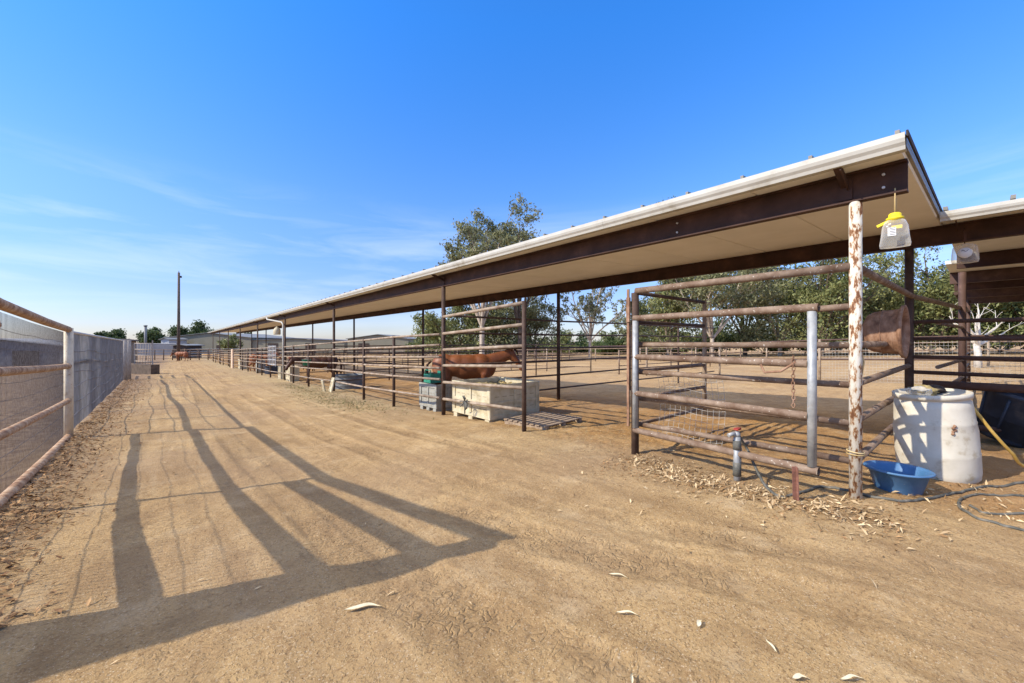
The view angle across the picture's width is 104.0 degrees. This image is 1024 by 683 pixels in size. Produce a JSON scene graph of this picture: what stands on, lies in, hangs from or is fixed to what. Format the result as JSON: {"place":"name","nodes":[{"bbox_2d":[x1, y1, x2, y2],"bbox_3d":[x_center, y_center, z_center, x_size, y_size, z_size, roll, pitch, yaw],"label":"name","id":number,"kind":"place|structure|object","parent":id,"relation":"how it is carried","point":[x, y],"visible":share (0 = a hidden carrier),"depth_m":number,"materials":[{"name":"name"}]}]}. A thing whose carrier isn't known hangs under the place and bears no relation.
{"place":"outdoors","nodes":[
{"label":"outdoors","id":0,"kind":"place"},
{"bbox_2d":[0,342,1023,682],"bbox_3d":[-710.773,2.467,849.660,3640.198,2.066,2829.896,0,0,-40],"label":"ground","id":1,"kind":"structure","parent":0,"point":[318,502],"depth_m":3.02,"materials":[{"name":"soil"}]},
{"bbox_2d":[2,338,60,366],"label":"barn","id":2,"kind":"structure","parent":1,"relation":"on","point":[3,352],"depth_m":46.42,"materials":[{"name":"metal"}]},
{"bbox_2d":[0,298,73,506],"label":"pipe fence","id":3,"kind":"object","parent":1,"relation":"on","point":[18,370],"visible":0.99,"depth_m":5.45,"materials":[{"name":"metal"}]},
{"bbox_2d":[0,378,161,627],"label":"brown leaf litter","id":4,"kind":"object","parent":1,"relation":"on","point":[10,566],"visible":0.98,"depth_m":4.40,"materials":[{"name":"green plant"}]},
{"bbox_2d":[60,331,123,427],"bbox_3d":[-16.574,1.134,16.407,0.150,2.728,23.573,0,0,-42],"label":"fence","id":5,"kind":"object","parent":1,"relation":"on","point":[98,369],"visible":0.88,"depth_m":11.67,"materials":[{"name":"grey metal"}]},
{"bbox_2d":[102,328,126,338],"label":"round tree","id":6,"kind":"object","parent":1,"relation":"on","point":[119,333],"visible":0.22,"depth_m":149.51,"materials":[{"name":"green plant"}]},
{"bbox_2d":[123,340,130,379],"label":"wooden posts","id":7,"kind":"object","parent":1,"relation":"on","point":[126,359],"visible":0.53,"depth_m":25.49,"materials":[{"name":"grey wood"}]},
{"bbox_2d":[120,339,140,362],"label":"shed","id":8,"kind":"structure","parent":1,"relation":"on","point":[133,341],"depth_m":65.35,"materials":[{"name":"grey metal"}]},
{"bbox_2d":[131,340,159,373],"bbox_3d":[-30.752,1.379,33.450,3.152,2.950,0.600,0,0,22],"label":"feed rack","id":9,"kind":"object","parent":1,"relation":"on","point":[145,368],"visible":0.96,"depth_m":33.12,"materials":[{"name":"grey metal"}]},
{"bbox_2d":[136,326,168,342],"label":"round tree","id":10,"kind":"object","parent":1,"relation":"on","point":[154,334],"visible":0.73,"depth_m":137.02,"materials":[{"name":"green plant"}]},
{"bbox_2d":[136,343,175,354],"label":"sheet wall","id":11,"kind":"structure","parent":1,"relation":"on","point":[160,347],"depth_m":103.95,"materials":[{"name":"metal"}]},
{"bbox_2d":[158,338,188,343],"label":"shed","id":12,"kind":"structure","parent":1,"relation":"on","point":[173,340],"depth_m":111.32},
{"bbox_2d":[136,349,217,359],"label":"pipe fence","id":13,"kind":"object","parent":1,"relation":"on","point":[181,358],"visible":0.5,"depth_m":74.95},
{"bbox_2d":[166,325,189,336],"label":"round tree","id":14,"kind":"object","parent":1,"relation":"on","point":[173,331],"visible":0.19,"depth_m":148.53,"materials":[{"name":"green plant"}]},
{"bbox_2d":[177,272,181,360],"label":"utility pole","id":15,"kind":"object","parent":1,"relation":"on","point":[178,316],"visible":0.82,"depth_m":71.86,"materials":[{"name":"brown wood"}]},
{"bbox_2d":[170,352,189,360],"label":"horse","id":16,"kind":"object","parent":1,"relation":"on","point":[183,354],"visible":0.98,"depth_m":69.79},
{"bbox_2d":[170,344,204,357],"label":"shed","id":17,"kind":"structure","parent":1,"relation":"on","point":[190,346],"depth_m":84.68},
{"bbox_2d":[187,319,213,334],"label":"round tree","id":18,"kind":"object","parent":1,"relation":"on","point":[198,327],"visible":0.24,"depth_m":147.97,"materials":[{"name":"green plant"}]},
{"bbox_2d":[163,332,292,352],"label":"warehouse","id":19,"kind":"structure","parent":1,"relation":"on","point":[208,340],"depth_m":118.17,"materials":[{"name":"metal"}]},
{"bbox_2d":[216,333,243,350],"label":"tree","id":20,"kind":"object","parent":1,"relation":"on","point":[224,344],"visible":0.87,"depth_m":94.83,"materials":[{"name":"green plant"}]},
{"bbox_2d":[184,348,299,357],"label":"pipe fence","id":21,"kind":"object","parent":1,"relation":"on","point":[230,353],"visible":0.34,"depth_m":86.32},
{"bbox_2d":[239,348,256,371],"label":"pipe fence","id":22,"kind":"object","parent":1,"relation":"on","point":[247,358],"visible":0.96,"depth_m":34.80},
{"bbox_2d":[249,352,280,370],"bbox_3d":[-22.308,1.754,36.034,2.902,1.774,0.613,0,0,-10],"label":"horse","id":23,"kind":"object","parent":1,"relation":"on","point":[259,357],"visible":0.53,"depth_m":35.74},
{"bbox_2d":[256,347,281,377],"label":"pipe fence","id":24,"kind":"object","parent":1,"relation":"on","point":[261,355],"visible":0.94,"depth_m":27.69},
{"bbox_2d":[268,345,275,365],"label":"pipe gate","id":25,"kind":"structure","parent":24,"relation":"attached to","point":[272,350],"depth_m":25.48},
{"bbox_2d":[264,366,277,373],"bbox_3d":[-18.495,2.208,30.957,1.160,0.620,1.160,0,0,-40],"label":"stock tank","id":26,"kind":"object","parent":1,"relation":"on","point":[274,368],"visible":0.66,"depth_m":30.47,"materials":[{"name":"blue plastic"}]},
{"bbox_2d":[286,366,298,381],"bbox_3d":[-12.806,1.877,23.330,0.510,0.888,1.120,0,0,-40],"label":"bulk crate","id":27,"kind":"object","parent":1,"relation":"on","point":[289,378],"visible":0.73,"depth_m":22.96,"materials":[{"name":"beige plastic"}]},
{"bbox_2d":[252,338,347,352],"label":"warehouse","id":28,"kind":"structure","parent":1,"relation":"on","point":[289,342],"depth_m":120.10,"materials":[{"name":"metal"}]},
{"bbox_2d":[284,342,331,386],"bbox_3d":[-10.587,1.202,20.162,0.213,2.343,9.587,0,0,-40],"label":"pipe fence","id":29,"kind":"object","parent":1,"relation":"on","point":[308,362],"visible":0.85,"depth_m":18.86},
{"bbox_2d":[241,349,382,364],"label":"pipe partition","id":30,"kind":"object","parent":1,"relation":"on","point":[335,352],"visible":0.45,"depth_m":47.11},
{"bbox_2d":[285,355,341,382],"bbox_3d":[-10.603,1.475,21.436,2.785,1.459,0.589,0,0,-20],"label":"horse","id":31,"kind":"object","parent":1,"relation":"on","point":[312,359],"visible":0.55,"depth_m":21.28},
{"bbox_2d":[258,348,426,368],"bbox_3d":[-14.599,1.670,36.851,14.954,2.037,0.087,0,0,-40],"label":"pipe partition","id":32,"kind":"object","parent":1,"relation":"on","point":[357,355],"visible":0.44,"depth_m":37.83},
{"bbox_2d":[335,373,362,388],"bbox_3d":[-7.253,1.775,17.807,1.300,0.620,1.300,0,0,-40],"label":"stock tank","id":33,"kind":"object","parent":1,"relation":"on","point":[345,376],"visible":0.65,"depth_m":17.30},
{"bbox_2d":[265,382,433,428],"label":"weeds","id":34,"kind":"object","parent":1,"relation":"on","point":[330,398],"visible":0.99,"depth_m":13.46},
{"bbox_2d":[286,348,421,379],"bbox_3d":[-14.435,1.627,31.364,0.070,2.663,31.470,0,0,-40],"label":"pipe fence","id":35,"kind":"object","parent":1,"relation":"on","point":[344,368],"visible":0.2,"depth_m":23.36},
{"bbox_2d":[344,602,381,609],"bbox_3d":[-0.858,1.528,2.309,0.210,0.014,0.040,0,0,-12],"label":"fallen leaf","id":36,"kind":"object","parent":1,"relation":"on","point":[360,605],"visible":1,"depth_m":2.31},
{"bbox_2d":[286,347,463,372],"bbox_3d":[-7.846,1.442,28.812,14.963,2.041,0.088,0,0,-40],"label":"pipe partition","id":37,"kind":"object","parent":1,"relation":"on","point":[367,358],"visible":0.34,"depth_m":27.06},
{"bbox_2d":[346,334,415,352],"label":"warehouse","id":38,"kind":"structure","parent":1,"relation":"on","point":[401,341],"depth_m":112.00,"materials":[{"name":"metal"}]},
{"bbox_2d":[332,333,440,406],"bbox_3d":[-4.628,0.944,13.059,0.224,2.301,8.746,0,0,-40],"label":"pipe fence","id":39,"kind":"object","parent":1,"relation":"on","point":[393,365],"visible":0.94,"depth_m":11.48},
{"bbox_2d":[405,329,440,355],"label":"hedge clump","id":40,"kind":"object","parent":1,"relation":"on","point":[414,343],"visible":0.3,"depth_m":90.23,"materials":[{"name":"green plant"}]},
{"bbox_2d":[79,410,791,664],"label":"scattered leaves","id":41,"kind":"object","parent":1,"relation":"on","point":[412,613],"visible":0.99,"depth_m":3.19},
{"bbox_2d":[419,382,451,411],"bbox_3d":[-1.957,1.502,10.959,0.810,0.758,0.970,0,0,-40],"label":"bulk crate","id":42,"kind":"object","parent":1,"relation":"on","point":[428,403],"visible":0.56,"depth_m":10.61,"materials":[{"name":"grey plastic"}]},
{"bbox_2d":[424,369,440,382],"bbox_3d":[-2.175,0.938,10.907,0.315,0.353,0.375,0,0,-40],"label":"feeder","id":43,"kind":"object","parent":42,"relation":"on","point":[433,375],"visible":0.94,"depth_m":10.80,"materials":[{"name":"green plastic"}]},
{"bbox_2d":[335,344,574,380],"bbox_3d":[-1.605,1.176,21.387,14.959,2.052,0.089,0,0,-40],"label":"pipe partition","id":44,"kind":"object","parent":1,"relation":"on","point":[536,350],"visible":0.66,"depth_m":18.86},
{"bbox_2d":[411,304,505,353],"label":"eucalyptus tree","id":45,"kind":"object","parent":1,"relation":"on","point":[433,325],"visible":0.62,"depth_m":63.76,"materials":[{"name":"green plant"}]},
{"bbox_2d":[426,349,521,384],"bbox_3d":[-1.054,0.959,11.313,2.815,1.720,0.595,0,0,-4],"label":"horse","id":46,"kind":"object","parent":1,"relation":"on","point":[479,372],"visible":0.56,"depth_m":11.11},
{"bbox_2d":[365,346,590,370],"bbox_3d":[-8.838,1.751,41.616,0.090,2.896,42.990,0,0,-40],"label":"paddock fence","id":47,"kind":"object","parent":1,"relation":"on","point":[436,354],"visible":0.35,"depth_m":30.37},
{"bbox_2d":[435,192,536,353],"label":"eucalyptus tree","id":48,"kind":"object","parent":1,"relation":"on","point":[473,248],"visible":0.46,"depth_m":57.09,"materials":[{"name":"green plant"}]},
{"bbox_2d":[452,377,539,421],"bbox_3d":[-0.396,1.367,9.489,1.460,0.878,1.520,0,0,-40],"label":"bulk crate","id":49,"kind":"object","parent":1,"relation":"on","point":[503,396],"visible":0.78,"depth_m":9.00,"materials":[{"name":"beige plastic"}]},
{"bbox_2d":[461,299,546,352],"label":"eucalyptus tree","id":50,"kind":"object","parent":1,"relation":"on","point":[498,322],"visible":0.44,"depth_m":65.71,"materials":[{"name":"green plant"}]},
{"bbox_2d":[488,206,547,359],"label":"eucalyptus tree","id":51,"kind":"object","parent":1,"relation":"on","point":[520,234],"visible":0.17,"depth_m":57.70,"materials":[{"name":"green plant"}]},
{"bbox_2d":[493,349,569,360],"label":"paddock fence","id":52,"kind":"object","parent":1,"relation":"on","point":[552,357],"visible":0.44,"depth_m":48.04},
{"bbox_2d":[503,296,566,357],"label":"eucalyptus tree","id":53,"kind":"object","parent":1,"relation":"on","point":[535,302],"visible":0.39,"depth_m":67.76,"materials":[{"name":"green plant"}]},
{"bbox_2d":[504,411,582,429],"bbox_3d":[0.652,1.647,8.319,1.100,0.112,1.250,0,0,44],"label":"wooden pallet","id":54,"kind":"object","parent":1,"relation":"on","point":[543,420],"visible":0.82,"depth_m":8.16,"materials":[{"name":"grey wood"}]},
{"bbox_2d":[540,329,578,353],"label":"bush","id":55,"kind":"object","parent":1,"relation":"on","point":[564,339],"visible":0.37,"depth_m":87.06,"materials":[{"name":"green plant"}]},
{"bbox_2d":[554,329,587,353],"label":"hedge clump","id":56,"kind":"object","parent":1,"relation":"on","point":[579,345],"visible":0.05,"depth_m":96.49,"materials":[{"name":"green plant"}]},
{"bbox_2d":[208,129,943,498],"bbox_3d":[-25.384,0.795,41.002,4.711,5.463,94.595,0,0,-40],"label":"open barn shelter","id":57,"kind":"object","parent":1,"relation":"on","point":[832,205],"visible":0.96,"depth_m":6.38,"materials":[{"name":"brown metal"}]},
{"bbox_2d":[442,301,525,431],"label":"pipe gate","id":58,"kind":"structure","parent":57,"relation":"attached to","point":[523,365],"depth_m":7.97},
{"bbox_2d":[846,352,864,455],"bbox_3d":[3.324,0.566,3.863,0.202,1.039,0.144,0,0,-40],"label":"twine","id":59,"kind":"object","parent":57,"relation":"attached to","point":[847,449],"visible":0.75,"depth_m":3.87,"materials":[{"name":"fabric"}]},
{"bbox_2d":[862,341,911,460],"bbox_3d":[4.851,0.582,5.145,3.962,1.173,0.085,0,0,-40],"label":"rail fence","id":60,"kind":"object","parent":57,"relation":"attached to","point":[873,444],"visible":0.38,"depth_m":4.49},
{"bbox_2d":[862,305,909,358],"bbox_3d":[4.711,-0.120,5.055,0.660,0.660,0.399,0,0,-40],"label":"rusty bucket","id":61,"kind":"object","parent":60,"relation":"on","point":[891,328],"visible":0.93,"depth_m":4.92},
{"bbox_2d":[876,188,910,248],"bbox_3d":[3.437,-1.111,3.605,0.138,0.538,0.231,0,0,-40],"label":"fly trap","id":62,"kind":"object","parent":57,"relation":"hanging from","point":[895,217],"visible":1,"depth_m":3.57,"materials":[{"name":"plastic"}]},
{"bbox_2d":[862,265,961,309],"bbox_3d":[6.452,-0.725,6.327,7.925,0.090,0.250,0,0,-37],"label":"header pipe","id":63,"kind":"object","parent":57,"relation":"attached to","point":[873,275],"visible":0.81,"depth_m":5.37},
{"bbox_2d":[446,314,714,401],"bbox_3d":[4.086,0.646,14.609,14.963,2.650,0.089,0,0,-40],"label":"pipe partition","id":64,"kind":"object","parent":1,"relation":"on","point":[677,336],"visible":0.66,"depth_m":12.97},
{"bbox_2d":[570,330,599,353],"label":"hedge clump","id":65,"kind":"object","parent":1,"relation":"on","point":[584,341],"visible":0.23,"depth_m":101.93,"materials":[{"name":"green plant"}]},
{"bbox_2d":[560,286,625,357],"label":"eucalyptus tree","id":66,"kind":"object","parent":1,"relation":"on","point":[589,308],"visible":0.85,"depth_m":59.00,"materials":[{"name":"green plant"}]},
{"bbox_2d":[587,330,622,353],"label":"hedge clump","id":67,"kind":"object","parent":1,"relation":"on","point":[602,337],"visible":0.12,"depth_m":94.44,"materials":[{"name":"green plant"}]},
{"bbox_2d":[592,331,626,354],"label":"bush","id":68,"kind":"object","parent":1,"relation":"on","point":[608,342],"visible":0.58,"depth_m":84.64,"materials":[{"name":"green plant"}]},
{"bbox_2d":[611,304,651,351],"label":"eucalyptus tree","id":69,"kind":"object","parent":1,"relation":"on","point":[622,331],"visible":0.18,"depth_m":83.68,"materials":[{"name":"green plant"}]},
{"bbox_2d":[256,377,1021,534],"bbox_3d":[-6.785,1.961,14.975,36.267,1.008,5.169,0,0,44],"label":"loose straw","id":70,"kind":"object","parent":1,"relation":"on","point":[649,443],"visible":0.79,"depth_m":6.62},
{"bbox_2d":[639,326,690,354],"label":"bush","id":71,"kind":"object","parent":1,"relation":"on","point":[649,351],"visible":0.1,"depth_m":70.66,"materials":[{"name":"green plant"}]},
{"bbox_2d":[624,278,709,354],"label":"eucalyptus tree","id":72,"kind":"object","parent":1,"relation":"on","point":[656,306],"visible":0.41,"depth_m":59.83,"materials":[{"name":"green plant"}]},
{"bbox_2d":[618,348,740,373],"bbox_3d":[13.201,1.303,29.372,18.090,1.617,0.090,0,0,-40],"label":"paddock fence","id":73,"kind":"object","parent":1,"relation":"on","point":[671,362],"visible":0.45,"depth_m":27.41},
{"bbox_2d":[374,341,1023,365],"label":"paddock fence","id":74,"kind":"object","parent":1,"relation":"on","point":[988,349],"visible":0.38,"depth_m":31.84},
{"bbox_2d":[692,317,740,354],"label":"bush","id":75,"kind":"object","parent":1,"relation":"on","point":[726,338],"visible":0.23,"depth_m":68.17,"materials":[{"name":"green plant"}]},
{"bbox_2d":[659,268,776,356],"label":"eucalyptus tree","id":76,"kind":"object","parent":1,"relation":"on","point":[704,293],"visible":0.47,"depth_m":52.87,"materials":[{"name":"green plant"}]},
{"bbox_2d":[727,427,741,481],"bbox_3d":[2.454,1.293,4.400,0.178,0.675,0.085,0,0,-20],"label":"yard hydrant","id":77,"kind":"object","parent":1,"relation":"on","point":[737,447],"visible":0.93,"depth_m":4.38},
{"bbox_2d":[626,263,849,463],"bbox_3d":[2.470,0.494,4.799,0.142,2.518,2.463,0,0,-40],"label":"rail fence","id":78,"kind":"object","parent":1,"relation":"on","point":[632,305],"visible":0.69,"depth_m":4.67,"materials":[{"name":"metal"}]},
{"bbox_2d":[634,292,706,422],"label":"pipe gate","id":79,"kind":"structure","parent":78,"relation":"attached to","point":[703,325],"depth_m":6.61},
{"bbox_2d":[632,303,819,475],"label":"pipe gate","id":80,"kind":"structure","parent":78,"relation":"attached to","point":[810,414],"depth_m":4.27,"materials":[{"name":"metal"}]},
{"bbox_2d":[657,370,724,442],"bbox_3d":[2.416,0.905,5.457,0.874,1.014,0.123,0,0,43],"label":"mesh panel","id":81,"kind":"object","parent":80,"relation":"attached to","point":[692,407],"visible":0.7,"depth_m":5.47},
{"bbox_2d":[697,264,791,355],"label":"eucalyptus tree","id":82,"kind":"object","parent":1,"relation":"on","point":[741,323],"visible":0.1,"depth_m":63.36,"materials":[{"name":"green plant"}]},
{"bbox_2d":[585,454,915,550],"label":"broken leaf bits","id":83,"kind":"object","parent":1,"relation":"on","point":[892,522],"visible":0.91,"depth_m":3.90,"materials":[{"name":"brown plant"}]},
{"bbox_2d":[735,321,793,353],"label":"bush","id":84,"kind":"object","parent":1,"relation":"on","point":[768,349],"visible":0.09,"depth_m":70.99,"materials":[{"name":"green plant"}]},
{"bbox_2d":[534,442,1023,615],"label":"dry leaves","id":85,"kind":"object","parent":1,"relation":"on","point":[801,507],"visible":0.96,"depth_m":3.80,"materials":[{"name":"plant"}]},
{"bbox_2d":[730,260,841,355],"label":"eucalyptus tree","id":86,"kind":"object","parent":1,"relation":"on","point":[767,301],"visible":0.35,"depth_m":55.92,"materials":[{"name":"green plant"}]},
{"bbox_2d":[792,466,798,500],"bbox_3d":[2.694,1.393,3.792,0.078,0.422,0.055,0,0,-40],"label":"steel stake","id":87,"kind":"object","parent":1,"relation":"on","point":[795,480],"visible":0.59,"depth_m":3.79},
{"bbox_2d":[590,335,1023,384],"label":"paddock fence","id":88,"kind":"object","parent":1,"relation":"on","point":[819,359],"visible":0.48,"depth_m":14.46,"materials":[{"name":"metal"}]},
{"bbox_2d":[781,316,848,353],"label":"bush","id":89,"kind":"object","parent":1,"relation":"on","point":[804,349],"visible":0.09,"depth_m":64.52,"materials":[{"name":"green plant"}]},
{"bbox_2d":[765,249,922,355],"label":"eucalyptus tree","id":90,"kind":"object","parent":1,"relation":"on","point":[833,292],"visible":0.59,"depth_m":49.61,"materials":[{"name":"green plant"}]},
{"bbox_2d":[807,254,899,353],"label":"eucalyptus tree","id":91,"kind":"object","parent":1,"relation":"on","point":[866,352],"visible":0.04,"depth_m":57.36,"materials":[{"name":"green plant"}]},
{"bbox_2d":[740,436,1023,502],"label":"garden hose","id":92,"kind":"object","parent":1,"relation":"on","point":[872,496],"visible":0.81,"depth_m":4.00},
{"bbox_2d":[843,268,954,354],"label":"eucalyptus tree","id":93,"kind":"object","parent":1,"relation":"on","point":[865,311],"visible":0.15,"depth_m":51.92,"materials":[{"name":"green plant"}]},
{"bbox_2d":[863,460,935,495],"bbox_3d":[3.918,1.399,4.060,0.536,0.232,0.536,0,0,-40],"label":"feed bowl","id":94,"kind":"object","parent":1,"relation":"on","point":[902,478],"visible":0.94,"depth_m":3.99,"materials":[{"name":"blue plastic"}]},
{"bbox_2d":[892,388,982,483],"bbox_3d":[4.778,1.042,4.519,0.710,1.009,0.702,0,0,-40],"label":"plastic drum","id":95,"kind":"object","parent":1,"relation":"on","point":[938,435],"visible":0.88,"depth_m":4.27,"materials":[{"name":"plastic"}]},
{"bbox_2d":[907,384,939,395],"bbox_3d":[4.701,0.564,4.574,0.306,0.149,0.270,0,0,-40],"label":"straw clump","id":96,"kind":"object","parent":95,"relation":"on","point":[920,390],"visible":0.84,"depth_m":4.51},
{"bbox_2d":[930,384,946,393],"bbox_3d":[4.853,0.556,4.615,0.346,0.130,0.235,0,0,-40],"label":"rag","id":97,"kind":"object","parent":95,"relation":"on","point":[942,389],"visible":0.42,"depth_m":4.54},
{"bbox_2d":[865,246,1009,354],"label":"eucalyptus tree","id":98,"kind":"object","parent":1,"relation":"on","point":[943,286],"visible":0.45,"depth_m":48.79,"materials":[{"name":"green plant"}]},
{"bbox_2d":[920,327,998,352],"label":"bush","id":99,"kind":"object","parent":1,"relation":"on","point":[948,348],"visible":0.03,"depth_m":56.78,"materials":[{"name":"green plant"}]},
{"bbox_2d":[917,291,1023,353],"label":"eucalyptus tree","id":100,"kind":"object","parent":1,"relation":"on","point":[1001,332],"visible":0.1,"depth_m":47.50,"materials":[{"name":"green plant"}]},
{"bbox_2d":[936,194,1023,381],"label":"open barn shelter","id":101,"kind":"object","parent":1,"relation":"on","point":[995,232],"visible":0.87,"depth_m":6.08,"materials":[{"name":"brown metal"}]},
{"bbox_2d":[951,227,979,263],"bbox_3d":[6.676,-1.419,5.896,0.244,0.527,0.280,0,0,-40],"label":"fly trap","id":102,"kind":"object","parent":101,"relation":"hanging from","point":[964,252],"visible":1,"depth_m":5.85,"materials":[{"name":"plastic"}]},
{"bbox_2d":[913,317,1023,431],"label":"rail fence","id":103,"kind":"object","parent":101,"relation":"attached to","point":[997,387],"visible":0.74,"depth_m":5.88,"materials":[{"name":"metal"}]},
{"bbox_2d":[945,260,1023,381],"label":"open barn shelter","id":104,"kind":"object","parent":1,"relation":"on","point":[996,284],"visible":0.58,"depth_m":10.70,"materials":[{"name":"brown metal"}]},
{"bbox_2d":[935,323,968,381],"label":"rail fence","id":105,"kind":"object","parent":104,"relation":"attached to","point":[958,379],"visible":0.42,"depth_m":7.37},
{"bbox_2d":[947,301,1023,347],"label":"eucalyptus tree","id":106,"kind":"object","parent":1,"relation":"on","point":[1019,306],"visible":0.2,"depth_m":46.14,"materials":[{"name":"green plant"}]},
{"bbox_2d":[949,303,1021,367],"bbox_3d":[27.560,-0.687,23.400,4.340,4.616,2.509,0,0,-26],"label":"dead tree","id":107,"kind":"object","parent":1,"relation":"on","point":[978,348],"visible":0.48,"depth_m":23.05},
{"bbox_2d":[957,493,1023,531],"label":"garden hose","id":108,"kind":"object","parent":1,"relation":"on","point":[987,513],"visible":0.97,"depth_m":3.49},
{"bbox_2d":[974,407,1023,467],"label":"garden hose","id":109,"kind":"object","parent":1,"relation":"on","point":[997,437],"visible":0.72,"depth_m":4.30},
{"bbox_2d":[976,391,1023,447],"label":"trash tub","id":110,"kind":"object","parent":1,"relation":"on","point":[1003,412],"visible":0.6,"depth_m":5.68,"materials":[{"name":"black plastic"}]},
{"bbox_2d":[0,0,1023,341],"label":"sky","id":111,"kind":"structure","parent":0,"point":[273,156],"materials":[{"name":"blue"}]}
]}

